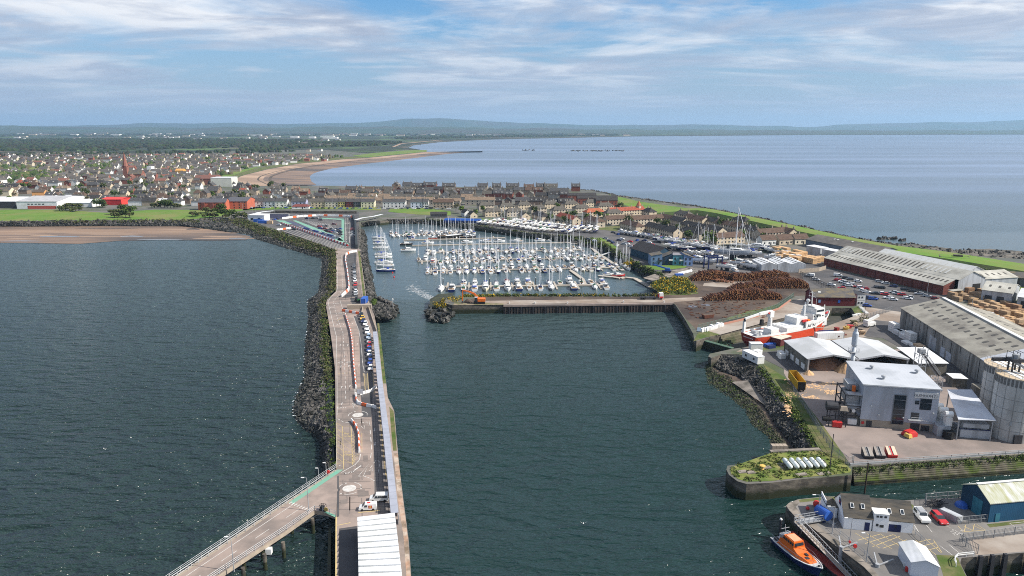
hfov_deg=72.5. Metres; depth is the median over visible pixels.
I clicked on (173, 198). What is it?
terraced house
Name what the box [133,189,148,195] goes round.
terraced house
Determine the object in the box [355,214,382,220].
covered footway
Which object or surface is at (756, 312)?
bank grass
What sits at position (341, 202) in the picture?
painted house
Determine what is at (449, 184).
town house
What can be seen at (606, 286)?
motor boat
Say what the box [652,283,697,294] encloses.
gorse ground
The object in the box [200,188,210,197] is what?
terraced house
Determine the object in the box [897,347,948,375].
lean to
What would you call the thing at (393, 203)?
painted house
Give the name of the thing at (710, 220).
council house
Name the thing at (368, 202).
painted house
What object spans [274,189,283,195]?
terraced house
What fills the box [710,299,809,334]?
wharf
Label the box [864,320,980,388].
delivery road
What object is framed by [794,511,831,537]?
gangway platform
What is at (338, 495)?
road joints
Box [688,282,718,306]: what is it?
puddle water
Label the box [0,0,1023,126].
sky
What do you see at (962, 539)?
fence
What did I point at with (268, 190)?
terraced house
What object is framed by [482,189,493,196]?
town house
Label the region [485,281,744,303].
quay track
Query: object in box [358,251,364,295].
lichen coping
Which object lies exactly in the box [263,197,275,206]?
painted house
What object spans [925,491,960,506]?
fence
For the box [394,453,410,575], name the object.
quay coping
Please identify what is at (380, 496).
van
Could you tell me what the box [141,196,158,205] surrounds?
terraced house
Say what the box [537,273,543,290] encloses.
sailing yacht
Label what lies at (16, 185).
terraced house
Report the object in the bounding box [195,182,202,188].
terraced house
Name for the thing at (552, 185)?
town house
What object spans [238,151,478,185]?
beach sand
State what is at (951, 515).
shipping container
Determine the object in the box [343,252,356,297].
boarding lane
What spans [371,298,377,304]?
spur weeds
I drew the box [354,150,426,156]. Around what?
links green
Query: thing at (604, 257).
pontoon
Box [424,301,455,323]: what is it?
breakwater rocks
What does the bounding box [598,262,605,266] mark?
motor boat
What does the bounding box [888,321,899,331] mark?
wrapped pack
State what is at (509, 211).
council house
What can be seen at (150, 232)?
tidal flat
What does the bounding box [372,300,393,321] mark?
spur
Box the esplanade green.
[222,166,260,176]
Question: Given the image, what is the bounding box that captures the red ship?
[741,291,839,345]
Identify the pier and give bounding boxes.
[326,249,410,575]
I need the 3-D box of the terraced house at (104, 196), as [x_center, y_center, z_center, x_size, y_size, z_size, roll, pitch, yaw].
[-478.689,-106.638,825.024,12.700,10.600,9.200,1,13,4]
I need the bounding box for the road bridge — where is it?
[175,465,340,575]
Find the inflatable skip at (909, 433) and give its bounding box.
[901,429,917,438]
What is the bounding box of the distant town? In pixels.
[0,132,629,183]
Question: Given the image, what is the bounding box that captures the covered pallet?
[765,344,775,348]
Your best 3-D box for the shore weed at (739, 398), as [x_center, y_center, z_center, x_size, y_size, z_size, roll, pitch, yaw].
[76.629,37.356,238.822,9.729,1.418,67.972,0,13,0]
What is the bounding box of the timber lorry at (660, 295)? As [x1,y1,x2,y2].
[639,292,663,299]
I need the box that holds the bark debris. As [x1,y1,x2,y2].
[687,301,766,317]
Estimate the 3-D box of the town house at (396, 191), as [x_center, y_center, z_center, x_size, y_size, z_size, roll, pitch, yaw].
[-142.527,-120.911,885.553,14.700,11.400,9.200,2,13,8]
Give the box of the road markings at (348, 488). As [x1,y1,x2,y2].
[289,256,379,510]
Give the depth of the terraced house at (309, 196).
834.38 m
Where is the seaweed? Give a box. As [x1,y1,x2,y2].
[257,159,369,185]
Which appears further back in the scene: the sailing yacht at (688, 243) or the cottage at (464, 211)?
the cottage at (464, 211)
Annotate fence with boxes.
[339,294,362,299]
[698,294,793,327]
[793,386,854,464]
[798,266,825,272]
[800,272,835,287]
[867,308,890,316]
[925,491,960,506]
[956,514,987,524]
[959,526,1023,553]
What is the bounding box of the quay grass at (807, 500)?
[799,497,928,516]
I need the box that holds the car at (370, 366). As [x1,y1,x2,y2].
[368,364,373,369]
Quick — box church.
[122,152,145,177]
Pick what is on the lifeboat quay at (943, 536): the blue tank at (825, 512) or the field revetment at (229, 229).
the blue tank at (825, 512)
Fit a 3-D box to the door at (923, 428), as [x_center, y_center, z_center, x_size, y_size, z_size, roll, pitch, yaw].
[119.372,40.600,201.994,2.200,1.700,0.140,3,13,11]
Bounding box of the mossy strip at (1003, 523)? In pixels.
[987,520,1023,526]
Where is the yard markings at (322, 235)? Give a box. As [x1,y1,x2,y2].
[285,214,349,248]
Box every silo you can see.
[979,355,1023,410]
[987,364,1023,443]
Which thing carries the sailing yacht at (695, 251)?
on the boatyard
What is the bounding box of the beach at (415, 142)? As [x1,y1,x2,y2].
[392,138,495,146]
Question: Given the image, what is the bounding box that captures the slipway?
[733,380,765,404]
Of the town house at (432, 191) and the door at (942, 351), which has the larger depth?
the town house at (432, 191)
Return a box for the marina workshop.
[630,241,672,260]
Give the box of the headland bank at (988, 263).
[618,202,1023,271]
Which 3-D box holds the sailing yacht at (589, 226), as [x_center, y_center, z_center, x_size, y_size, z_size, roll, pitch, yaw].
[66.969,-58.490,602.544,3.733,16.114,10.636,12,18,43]
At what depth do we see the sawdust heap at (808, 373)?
248.09 m
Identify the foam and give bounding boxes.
[292,259,432,426]
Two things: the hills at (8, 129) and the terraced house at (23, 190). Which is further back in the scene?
the hills at (8, 129)
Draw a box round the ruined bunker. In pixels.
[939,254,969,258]
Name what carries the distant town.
on the land
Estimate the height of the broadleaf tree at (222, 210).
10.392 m
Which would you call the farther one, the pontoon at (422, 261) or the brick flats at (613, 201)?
the brick flats at (613, 201)
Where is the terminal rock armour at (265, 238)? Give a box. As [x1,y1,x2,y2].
[233,223,328,258]
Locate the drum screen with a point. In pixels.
(831, 406)
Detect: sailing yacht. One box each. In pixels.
[372,226,383,241]
[373,227,385,244]
[373,228,388,248]
[374,241,392,263]
[375,233,391,255]
[375,236,391,258]
[376,243,393,266]
[376,246,394,271]
[438,262,444,291]
[448,254,452,273]
[456,251,461,273]
[460,243,463,263]
[461,276,465,290]
[463,246,468,268]
[464,251,468,273]
[473,241,478,263]
[477,234,481,254]
[483,233,487,250]
[488,255,493,273]
[494,247,498,268]
[495,255,500,273]
[504,254,507,272]
[516,242,520,262]
[527,237,532,257]
[534,250,538,272]
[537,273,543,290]
[546,261,551,284]
[548,270,554,290]
[557,269,562,284]
[566,222,572,233]
[572,254,577,271]
[585,211,592,227]
[588,264,593,283]
[592,238,597,260]
[592,266,597,289]
[594,249,599,271]
[612,245,617,265]
[652,236,662,242]
[657,237,672,242]
[661,242,678,249]
[664,238,680,243]
[669,243,684,249]
[673,223,685,244]
[678,245,695,250]
[684,240,696,246]
[690,222,704,248]
[693,249,701,254]
[697,229,711,249]
[700,249,713,254]
[701,224,718,250]
[713,240,727,262]
[714,207,749,259]
[716,240,736,271]
[729,243,742,247]
[733,222,750,256]
[741,224,761,257]
[759,245,770,251]
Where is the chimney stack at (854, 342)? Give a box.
[847,326,859,360]
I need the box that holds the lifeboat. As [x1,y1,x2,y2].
[770,524,822,575]
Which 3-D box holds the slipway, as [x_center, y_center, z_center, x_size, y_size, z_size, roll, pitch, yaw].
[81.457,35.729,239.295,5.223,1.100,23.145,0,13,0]
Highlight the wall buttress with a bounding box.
[770,444,775,449]
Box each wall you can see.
[270,210,356,213]
[280,230,333,249]
[327,527,331,575]
[352,215,357,248]
[361,306,376,330]
[503,302,673,313]
[769,447,820,452]
[849,451,1023,485]
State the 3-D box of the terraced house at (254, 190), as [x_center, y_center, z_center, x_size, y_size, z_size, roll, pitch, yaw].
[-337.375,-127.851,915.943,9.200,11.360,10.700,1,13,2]
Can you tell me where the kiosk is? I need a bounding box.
[292,204,309,208]
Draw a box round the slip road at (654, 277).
[644,267,707,280]
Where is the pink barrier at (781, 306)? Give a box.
[724,299,790,324]
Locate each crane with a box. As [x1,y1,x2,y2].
[653,264,670,272]
[838,535,857,562]
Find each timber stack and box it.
[783,254,792,257]
[793,256,801,261]
[802,256,807,262]
[808,257,817,263]
[811,256,820,262]
[947,291,957,298]
[952,295,962,301]
[958,292,968,296]
[963,295,973,299]
[964,287,974,294]
[968,297,978,302]
[974,291,981,297]
[978,302,989,306]
[983,308,993,312]
[988,304,1000,309]
[998,309,1010,315]
[1000,300,1011,304]
[1010,303,1021,309]
[1010,309,1020,315]
[1014,312,1023,317]
[1014,318,1023,324]
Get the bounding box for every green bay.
[294,220,346,243]
[341,220,343,236]
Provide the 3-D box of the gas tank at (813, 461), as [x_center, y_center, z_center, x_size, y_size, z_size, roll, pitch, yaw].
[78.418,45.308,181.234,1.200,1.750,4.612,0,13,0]
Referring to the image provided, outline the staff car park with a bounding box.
[801,267,941,311]
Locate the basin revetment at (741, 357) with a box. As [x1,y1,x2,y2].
[713,354,815,445]
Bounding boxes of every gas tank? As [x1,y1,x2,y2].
[782,458,792,469]
[789,458,798,468]
[796,457,805,468]
[802,457,812,468]
[809,457,819,468]
[816,457,825,467]
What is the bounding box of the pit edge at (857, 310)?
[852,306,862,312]
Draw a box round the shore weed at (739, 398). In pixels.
[704,364,781,438]
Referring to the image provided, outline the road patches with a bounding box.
[338,320,370,515]
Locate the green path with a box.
[289,470,341,503]
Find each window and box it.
[891,394,906,424]
[910,412,918,418]
[919,398,932,409]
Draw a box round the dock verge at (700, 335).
[694,331,719,340]
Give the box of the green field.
[0,207,260,220]
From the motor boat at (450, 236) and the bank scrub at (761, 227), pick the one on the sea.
the motor boat at (450, 236)
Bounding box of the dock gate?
[704,340,733,351]
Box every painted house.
[253,196,263,206]
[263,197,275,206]
[275,196,288,206]
[291,197,307,205]
[311,197,325,206]
[325,197,338,206]
[338,197,345,206]
[345,197,353,206]
[353,197,360,206]
[360,197,375,206]
[382,197,406,207]
[410,197,422,207]
[422,197,428,207]
[433,197,453,207]
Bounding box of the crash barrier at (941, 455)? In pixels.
[853,450,1023,462]
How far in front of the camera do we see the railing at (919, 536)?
148.61 m
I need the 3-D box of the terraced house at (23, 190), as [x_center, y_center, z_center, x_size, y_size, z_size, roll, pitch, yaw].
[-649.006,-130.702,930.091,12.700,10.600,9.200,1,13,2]
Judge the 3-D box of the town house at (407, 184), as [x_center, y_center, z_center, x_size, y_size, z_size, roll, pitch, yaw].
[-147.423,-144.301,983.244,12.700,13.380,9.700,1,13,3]
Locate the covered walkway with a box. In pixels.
[373,331,398,521]
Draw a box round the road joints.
[337,335,370,515]
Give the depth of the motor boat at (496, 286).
397.26 m
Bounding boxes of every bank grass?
[729,305,780,318]
[936,555,965,575]
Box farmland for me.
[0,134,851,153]
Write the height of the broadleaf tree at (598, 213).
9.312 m
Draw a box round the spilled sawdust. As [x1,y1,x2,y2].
[782,379,838,416]
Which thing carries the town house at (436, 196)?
on the land
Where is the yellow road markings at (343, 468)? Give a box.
[335,373,386,575]
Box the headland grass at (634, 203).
[618,197,1023,289]
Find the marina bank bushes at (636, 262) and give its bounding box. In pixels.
[558,234,663,276]
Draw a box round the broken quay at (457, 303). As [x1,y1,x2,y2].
[453,302,502,304]
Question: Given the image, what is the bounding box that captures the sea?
[0,135,1023,575]
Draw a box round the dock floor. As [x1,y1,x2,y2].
[727,316,850,347]
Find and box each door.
[864,522,869,530]
[866,420,871,426]
[888,524,900,531]
[910,423,919,430]
[920,425,928,431]
[928,335,936,350]
[940,346,944,357]
[945,351,950,361]
[957,353,968,372]
[971,495,982,516]
[972,283,980,290]
[994,513,999,521]
[996,296,1003,302]
[1012,435,1022,443]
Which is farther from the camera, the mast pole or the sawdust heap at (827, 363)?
the sawdust heap at (827, 363)
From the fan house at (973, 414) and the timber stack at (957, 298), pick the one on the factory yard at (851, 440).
the fan house at (973, 414)
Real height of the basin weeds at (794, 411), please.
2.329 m
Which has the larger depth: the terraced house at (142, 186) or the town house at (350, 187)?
the terraced house at (142, 186)
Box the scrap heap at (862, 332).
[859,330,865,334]
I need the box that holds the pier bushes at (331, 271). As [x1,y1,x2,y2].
[325,250,337,289]
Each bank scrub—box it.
[53,217,234,223]
[423,218,671,281]
[728,218,990,269]
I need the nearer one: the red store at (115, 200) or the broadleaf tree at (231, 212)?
the broadleaf tree at (231, 212)
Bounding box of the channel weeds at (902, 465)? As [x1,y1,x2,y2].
[853,453,1023,472]
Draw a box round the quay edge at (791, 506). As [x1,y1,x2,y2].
[786,499,877,575]
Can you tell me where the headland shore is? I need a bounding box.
[580,189,1023,258]
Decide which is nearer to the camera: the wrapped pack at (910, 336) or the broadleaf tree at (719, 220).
the wrapped pack at (910, 336)
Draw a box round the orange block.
[32,189,45,195]
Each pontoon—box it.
[394,231,471,236]
[404,236,504,240]
[412,242,563,245]
[418,255,597,263]
[428,264,623,273]
[430,248,580,254]
[444,281,602,290]
[564,242,624,270]
[569,270,586,284]
[598,275,651,287]
[791,531,844,575]
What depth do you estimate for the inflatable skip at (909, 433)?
198.10 m
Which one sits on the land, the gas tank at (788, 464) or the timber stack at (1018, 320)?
the timber stack at (1018, 320)
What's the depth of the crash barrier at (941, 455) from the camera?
184.86 m
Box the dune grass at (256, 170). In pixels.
[229,156,365,176]
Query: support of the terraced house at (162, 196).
on the land
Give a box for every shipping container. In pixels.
[257,220,268,222]
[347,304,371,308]
[360,296,367,303]
[814,331,844,338]
[939,507,962,523]
[971,383,980,397]
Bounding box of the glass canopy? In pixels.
[270,214,288,217]
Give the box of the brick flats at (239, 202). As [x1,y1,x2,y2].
[228,197,254,208]
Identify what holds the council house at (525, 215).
on the land
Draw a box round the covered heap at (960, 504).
[954,500,967,508]
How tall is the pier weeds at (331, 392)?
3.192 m
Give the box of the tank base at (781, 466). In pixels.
[777,459,826,468]
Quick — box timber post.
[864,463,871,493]
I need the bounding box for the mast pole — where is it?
[829,434,833,467]
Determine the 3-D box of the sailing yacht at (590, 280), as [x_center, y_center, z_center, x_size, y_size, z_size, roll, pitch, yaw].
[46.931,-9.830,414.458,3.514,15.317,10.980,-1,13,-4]
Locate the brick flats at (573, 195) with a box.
[567,193,595,200]
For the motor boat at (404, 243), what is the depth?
549.48 m
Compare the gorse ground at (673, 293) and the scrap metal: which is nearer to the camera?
the scrap metal
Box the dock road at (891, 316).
[737,307,900,351]
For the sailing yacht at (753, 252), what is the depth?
470.59 m
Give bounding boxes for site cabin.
[742,349,764,363]
[748,342,762,349]
[752,349,762,354]
[770,334,791,346]
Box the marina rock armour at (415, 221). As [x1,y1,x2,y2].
[361,218,662,292]
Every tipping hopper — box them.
[861,447,873,458]
[873,446,885,458]
[884,445,897,457]
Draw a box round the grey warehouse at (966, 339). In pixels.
[899,297,1023,382]
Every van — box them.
[359,501,376,510]
[369,491,388,501]
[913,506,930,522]
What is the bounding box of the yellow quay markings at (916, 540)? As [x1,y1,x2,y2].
[857,524,984,554]
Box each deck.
[338,526,358,575]
[968,533,1023,554]
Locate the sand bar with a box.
[0,229,255,238]
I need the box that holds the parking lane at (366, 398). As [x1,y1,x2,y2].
[354,316,372,416]
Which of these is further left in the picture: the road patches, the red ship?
the road patches
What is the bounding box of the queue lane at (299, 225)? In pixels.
[286,221,336,238]
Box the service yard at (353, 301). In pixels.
[350,297,367,303]
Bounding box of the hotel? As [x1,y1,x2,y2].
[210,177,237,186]
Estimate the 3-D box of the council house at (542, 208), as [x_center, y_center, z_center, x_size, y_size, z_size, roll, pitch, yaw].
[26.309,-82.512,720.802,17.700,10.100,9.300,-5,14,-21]
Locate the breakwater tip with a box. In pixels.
[430,293,452,311]
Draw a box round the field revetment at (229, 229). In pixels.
[42,219,234,232]
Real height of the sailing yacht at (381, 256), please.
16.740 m
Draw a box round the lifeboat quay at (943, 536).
[784,496,1023,575]
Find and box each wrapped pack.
[778,352,785,358]
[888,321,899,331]
[892,328,900,335]
[898,332,905,339]
[901,340,911,344]
[904,330,916,342]
[913,343,925,346]
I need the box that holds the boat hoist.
[703,255,722,269]
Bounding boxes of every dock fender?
[974,555,983,575]
[986,554,995,575]
[999,553,1007,575]
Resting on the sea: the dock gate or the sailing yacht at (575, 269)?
the sailing yacht at (575, 269)
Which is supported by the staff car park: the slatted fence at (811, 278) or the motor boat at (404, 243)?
the slatted fence at (811, 278)
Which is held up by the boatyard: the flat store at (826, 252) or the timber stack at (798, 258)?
the timber stack at (798, 258)
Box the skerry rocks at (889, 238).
[522,149,1023,253]
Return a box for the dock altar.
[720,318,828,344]
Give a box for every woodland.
[0,133,618,156]
[0,153,343,182]
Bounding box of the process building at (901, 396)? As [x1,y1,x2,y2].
[843,361,942,431]
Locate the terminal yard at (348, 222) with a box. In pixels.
[245,210,358,248]
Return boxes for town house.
[313,191,325,197]
[318,187,326,193]
[325,194,354,197]
[326,187,339,195]
[337,192,348,195]
[340,188,351,192]
[345,185,357,189]
[355,196,382,203]
[356,192,367,196]
[360,187,374,193]
[368,192,377,196]
[377,192,390,196]
[382,185,394,191]
[382,195,404,199]
[383,188,392,193]
[390,192,400,196]
[392,182,399,188]
[393,188,404,193]
[401,192,413,196]
[402,181,411,187]
[403,185,415,192]
[405,188,414,194]
[405,195,434,204]
[411,181,423,186]
[416,188,425,195]
[423,181,437,186]
[426,188,440,195]
[426,193,439,198]
[434,186,443,193]
[438,196,461,204]
[442,182,455,186]
[444,186,455,192]
[450,193,460,197]
[455,186,464,193]
[460,189,473,193]
[461,192,472,201]
[464,185,475,194]
[465,195,494,204]
[475,186,485,194]
[477,182,487,190]
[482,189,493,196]
[488,196,501,204]
[492,182,500,187]
[493,186,502,189]
[493,189,504,198]
[503,187,513,194]
[504,190,513,198]
[504,197,511,202]
[506,182,518,187]
[513,186,524,194]
[515,189,523,196]
[515,195,528,203]
[524,183,533,190]
[525,186,532,194]
[527,190,533,196]
[529,195,543,204]
[533,186,542,194]
[535,191,547,198]
[536,182,544,188]
[544,183,557,188]
[544,197,557,201]
[548,190,559,197]
[549,187,556,191]
[557,187,568,191]
[558,196,572,204]
[559,189,568,197]
[571,182,579,190]
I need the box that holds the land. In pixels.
[0,134,1023,499]
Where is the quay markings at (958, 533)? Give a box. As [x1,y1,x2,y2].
[915,522,1019,554]
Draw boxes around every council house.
[477,200,493,210]
[482,206,502,216]
[498,201,514,210]
[504,206,523,216]
[515,200,531,209]
[517,210,530,220]
[528,203,546,213]
[531,209,549,221]
[541,199,557,208]
[549,204,567,214]
[556,211,580,225]
[561,199,578,208]
[571,202,590,212]
[582,206,603,216]
[583,198,595,206]
[583,214,605,227]
[595,201,613,210]
[602,213,632,224]
[603,208,623,215]
[606,204,644,214]
[620,218,644,232]
[630,212,663,224]
[641,206,656,214]
[644,219,682,237]
[662,212,673,224]
[670,214,688,225]
[674,209,692,216]
[680,219,707,230]
[680,224,703,240]
[683,212,707,223]
[706,214,717,224]
[707,222,727,233]
[710,229,744,244]
[713,217,747,231]
[731,214,749,222]
[737,222,759,237]
[753,225,786,238]
[781,224,797,233]
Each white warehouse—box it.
[0,197,27,207]
[15,196,89,208]
[66,199,100,206]
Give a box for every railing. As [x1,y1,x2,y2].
[166,464,335,575]
[174,468,334,575]
[209,505,314,575]
[336,425,336,467]
[832,524,875,563]
[913,525,925,544]
[954,552,973,566]
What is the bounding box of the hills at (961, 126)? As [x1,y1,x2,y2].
[32,118,1023,130]
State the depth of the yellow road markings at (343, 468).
183.15 m
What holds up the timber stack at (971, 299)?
on the land
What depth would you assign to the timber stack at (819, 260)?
453.11 m
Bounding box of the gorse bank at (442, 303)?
[432,293,664,307]
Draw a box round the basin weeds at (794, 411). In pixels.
[753,365,820,448]
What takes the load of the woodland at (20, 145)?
on the farmland
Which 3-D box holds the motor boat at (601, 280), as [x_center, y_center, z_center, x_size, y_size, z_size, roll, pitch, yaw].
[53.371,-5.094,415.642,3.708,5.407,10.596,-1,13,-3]
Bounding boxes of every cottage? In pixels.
[461,207,469,216]
[467,209,476,217]
[756,232,776,244]
[775,232,793,244]
[791,231,808,243]
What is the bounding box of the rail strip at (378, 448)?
[372,397,389,512]
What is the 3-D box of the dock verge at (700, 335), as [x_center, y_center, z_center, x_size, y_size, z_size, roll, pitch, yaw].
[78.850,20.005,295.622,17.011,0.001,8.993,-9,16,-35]
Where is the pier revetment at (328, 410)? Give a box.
[314,273,334,470]
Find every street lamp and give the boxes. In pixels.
[224,536,234,571]
[827,506,834,533]
[861,532,869,561]
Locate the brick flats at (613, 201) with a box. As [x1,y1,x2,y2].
[595,197,617,206]
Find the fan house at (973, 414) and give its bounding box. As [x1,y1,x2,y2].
[932,389,995,440]
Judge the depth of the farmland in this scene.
5793.76 m
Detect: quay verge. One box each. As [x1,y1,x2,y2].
[377,323,385,382]
[389,407,396,450]
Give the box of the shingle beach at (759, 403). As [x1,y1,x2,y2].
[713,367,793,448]
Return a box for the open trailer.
[788,370,805,390]
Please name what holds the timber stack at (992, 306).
on the land
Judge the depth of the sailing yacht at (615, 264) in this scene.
465.07 m
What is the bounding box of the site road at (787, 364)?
[762,349,805,373]
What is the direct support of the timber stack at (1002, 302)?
on the land
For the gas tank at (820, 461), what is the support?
on the tank base at (781, 466)
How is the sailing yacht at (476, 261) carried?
on the sea
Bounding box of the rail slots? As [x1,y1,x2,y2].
[372,399,388,512]
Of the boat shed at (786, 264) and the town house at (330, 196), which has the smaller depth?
the boat shed at (786, 264)
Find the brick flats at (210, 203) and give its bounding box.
[197,198,229,209]
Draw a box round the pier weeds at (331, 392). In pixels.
[316,300,335,466]
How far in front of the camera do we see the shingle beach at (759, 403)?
227.46 m
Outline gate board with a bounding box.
[357,389,362,396]
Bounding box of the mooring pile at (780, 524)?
[778,518,782,535]
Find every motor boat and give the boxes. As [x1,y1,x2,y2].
[400,242,412,244]
[401,244,415,251]
[438,232,462,238]
[448,281,455,291]
[460,233,476,237]
[471,282,477,291]
[480,239,491,242]
[482,279,488,291]
[493,281,499,290]
[504,279,510,290]
[514,278,519,283]
[515,284,522,290]
[524,277,531,284]
[566,273,572,283]
[570,282,577,290]
[573,226,579,231]
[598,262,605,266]
[599,278,605,283]
[603,283,609,289]
[611,271,624,276]
[693,254,707,263]
[705,253,715,263]
[730,257,744,266]
[731,266,738,272]
[740,259,756,269]
[750,241,768,250]
[764,252,780,259]
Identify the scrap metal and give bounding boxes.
[926,496,948,507]
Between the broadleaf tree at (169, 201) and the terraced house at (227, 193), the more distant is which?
the terraced house at (227, 193)
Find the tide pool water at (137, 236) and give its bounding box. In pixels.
[18,228,245,240]
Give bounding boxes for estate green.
[592,225,626,230]
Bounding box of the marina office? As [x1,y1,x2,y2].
[648,251,692,265]
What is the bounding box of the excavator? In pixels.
[462,290,484,303]
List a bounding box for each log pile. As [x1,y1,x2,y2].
[689,269,731,280]
[702,287,782,300]
[713,278,733,282]
[726,280,768,290]
[730,269,789,280]
[756,276,809,288]
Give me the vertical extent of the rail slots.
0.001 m
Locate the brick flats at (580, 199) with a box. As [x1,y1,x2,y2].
[576,195,617,203]
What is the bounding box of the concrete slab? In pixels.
[794,472,807,475]
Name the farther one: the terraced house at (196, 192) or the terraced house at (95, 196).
the terraced house at (196, 192)
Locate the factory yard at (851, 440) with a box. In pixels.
[784,349,1023,465]
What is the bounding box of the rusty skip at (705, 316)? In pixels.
[702,313,713,318]
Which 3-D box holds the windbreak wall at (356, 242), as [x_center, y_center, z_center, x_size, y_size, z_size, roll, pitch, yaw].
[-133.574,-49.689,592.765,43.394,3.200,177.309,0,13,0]
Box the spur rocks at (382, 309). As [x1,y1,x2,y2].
[372,296,399,319]
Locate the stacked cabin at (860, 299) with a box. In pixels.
[853,290,865,305]
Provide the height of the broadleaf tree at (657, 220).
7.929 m
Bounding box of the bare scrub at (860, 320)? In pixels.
[858,314,868,322]
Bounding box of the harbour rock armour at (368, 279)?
[358,227,376,303]
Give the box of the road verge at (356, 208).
[245,206,380,209]
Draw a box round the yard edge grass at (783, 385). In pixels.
[763,364,846,461]
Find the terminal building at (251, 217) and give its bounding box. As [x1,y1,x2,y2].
[248,213,269,220]
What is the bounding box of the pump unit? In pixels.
[319,503,327,511]
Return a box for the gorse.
[623,261,697,294]
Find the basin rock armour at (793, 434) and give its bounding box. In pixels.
[713,354,812,448]
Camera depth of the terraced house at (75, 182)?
1054.59 m
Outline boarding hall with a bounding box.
[357,513,401,575]
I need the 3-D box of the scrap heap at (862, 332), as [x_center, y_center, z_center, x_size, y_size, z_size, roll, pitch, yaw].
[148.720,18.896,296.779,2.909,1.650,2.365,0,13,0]
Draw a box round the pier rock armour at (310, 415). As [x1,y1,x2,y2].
[291,252,334,472]
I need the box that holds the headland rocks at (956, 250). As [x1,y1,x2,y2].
[581,189,1023,258]
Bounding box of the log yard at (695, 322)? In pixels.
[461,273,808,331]
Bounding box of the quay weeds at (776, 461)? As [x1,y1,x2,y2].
[730,450,847,481]
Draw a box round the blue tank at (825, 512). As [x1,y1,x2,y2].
[814,504,832,522]
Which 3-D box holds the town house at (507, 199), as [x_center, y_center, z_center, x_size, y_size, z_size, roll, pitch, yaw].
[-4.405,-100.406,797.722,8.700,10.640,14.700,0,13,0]
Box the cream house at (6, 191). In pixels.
[0,187,15,196]
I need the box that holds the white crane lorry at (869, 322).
[863,314,878,327]
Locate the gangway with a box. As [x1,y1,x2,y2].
[794,516,856,575]
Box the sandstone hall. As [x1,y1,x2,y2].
[200,175,221,184]
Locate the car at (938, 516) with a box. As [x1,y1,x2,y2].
[929,509,948,524]
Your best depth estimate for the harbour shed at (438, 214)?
683.91 m
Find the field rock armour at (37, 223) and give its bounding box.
[0,217,235,232]
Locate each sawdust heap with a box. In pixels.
[803,370,813,375]
[809,356,841,370]
[834,362,846,374]
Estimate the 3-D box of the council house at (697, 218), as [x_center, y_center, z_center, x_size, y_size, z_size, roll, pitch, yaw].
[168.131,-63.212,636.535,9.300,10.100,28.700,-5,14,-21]
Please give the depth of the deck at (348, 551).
144.68 m
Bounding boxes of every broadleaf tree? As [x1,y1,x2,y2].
[81,187,89,193]
[109,190,117,196]
[117,203,126,208]
[120,208,128,216]
[126,205,136,210]
[165,199,172,207]
[215,203,226,208]
[216,207,225,217]
[225,209,236,217]
[531,206,539,211]
[561,216,568,223]
[593,210,602,215]
[624,215,633,220]
[653,217,661,222]
[661,219,669,224]
[683,230,692,236]
[701,230,716,243]
[709,235,717,243]
[717,217,727,223]
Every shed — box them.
[430,212,446,217]
[444,218,479,222]
[752,257,776,270]
[768,257,805,271]
[805,234,897,251]
[805,288,855,305]
[820,492,837,517]
[823,246,985,294]
[879,249,983,270]
[898,540,940,575]
[961,479,1023,522]
[974,269,1018,283]
[981,280,1019,302]
[1008,271,1023,286]
[1017,288,1023,308]
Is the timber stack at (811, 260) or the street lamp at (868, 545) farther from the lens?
the timber stack at (811, 260)
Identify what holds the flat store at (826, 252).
on the land
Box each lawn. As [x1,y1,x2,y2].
[592,238,617,248]
[645,265,685,269]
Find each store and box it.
[102,197,130,204]
[784,337,908,370]
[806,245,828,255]
[822,248,837,256]
[945,373,967,387]
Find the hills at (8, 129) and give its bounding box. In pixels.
[0,125,1023,133]
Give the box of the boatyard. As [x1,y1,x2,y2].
[468,223,823,272]
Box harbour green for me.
[388,208,450,214]
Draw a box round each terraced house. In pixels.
[7,183,20,187]
[18,186,31,193]
[27,181,38,188]
[34,183,45,189]
[39,185,53,191]
[44,190,54,195]
[47,179,61,185]
[56,184,70,190]
[64,179,71,185]
[64,188,80,194]
[71,179,79,185]
[72,191,87,195]
[86,181,99,188]
[88,186,100,191]
[88,193,101,198]
[89,191,101,194]
[95,188,107,194]
[99,182,113,188]
[100,193,111,198]
[111,183,120,191]
[113,179,121,185]
[120,184,129,190]
[120,189,129,196]
[127,186,134,193]
[128,196,141,205]
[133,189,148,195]
[137,183,145,189]
[137,192,152,197]
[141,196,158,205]
[147,184,157,190]
[155,182,167,187]
[156,189,166,193]
[157,194,169,197]
[160,187,173,191]
[166,195,175,202]
[169,181,177,188]
[173,191,183,198]
[174,196,184,204]
[180,189,189,195]
[181,180,190,185]
[183,194,193,203]
[191,179,204,186]
[191,196,198,205]
[193,188,201,197]
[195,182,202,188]
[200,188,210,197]
[207,187,219,194]
[208,185,221,191]
[223,191,232,196]
[239,188,248,196]
[250,186,259,194]
[257,193,272,197]
[263,186,271,194]
[269,184,279,189]
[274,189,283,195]
[280,185,287,191]
[282,191,292,200]
[292,193,300,197]
[299,187,309,194]
[304,192,314,200]
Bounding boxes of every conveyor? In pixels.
[913,346,943,391]
[991,350,1023,371]
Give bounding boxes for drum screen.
[822,401,848,427]
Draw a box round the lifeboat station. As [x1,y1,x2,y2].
[834,493,914,532]
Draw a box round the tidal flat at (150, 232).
[0,226,249,243]
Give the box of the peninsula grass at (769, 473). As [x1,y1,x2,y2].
[731,451,850,481]

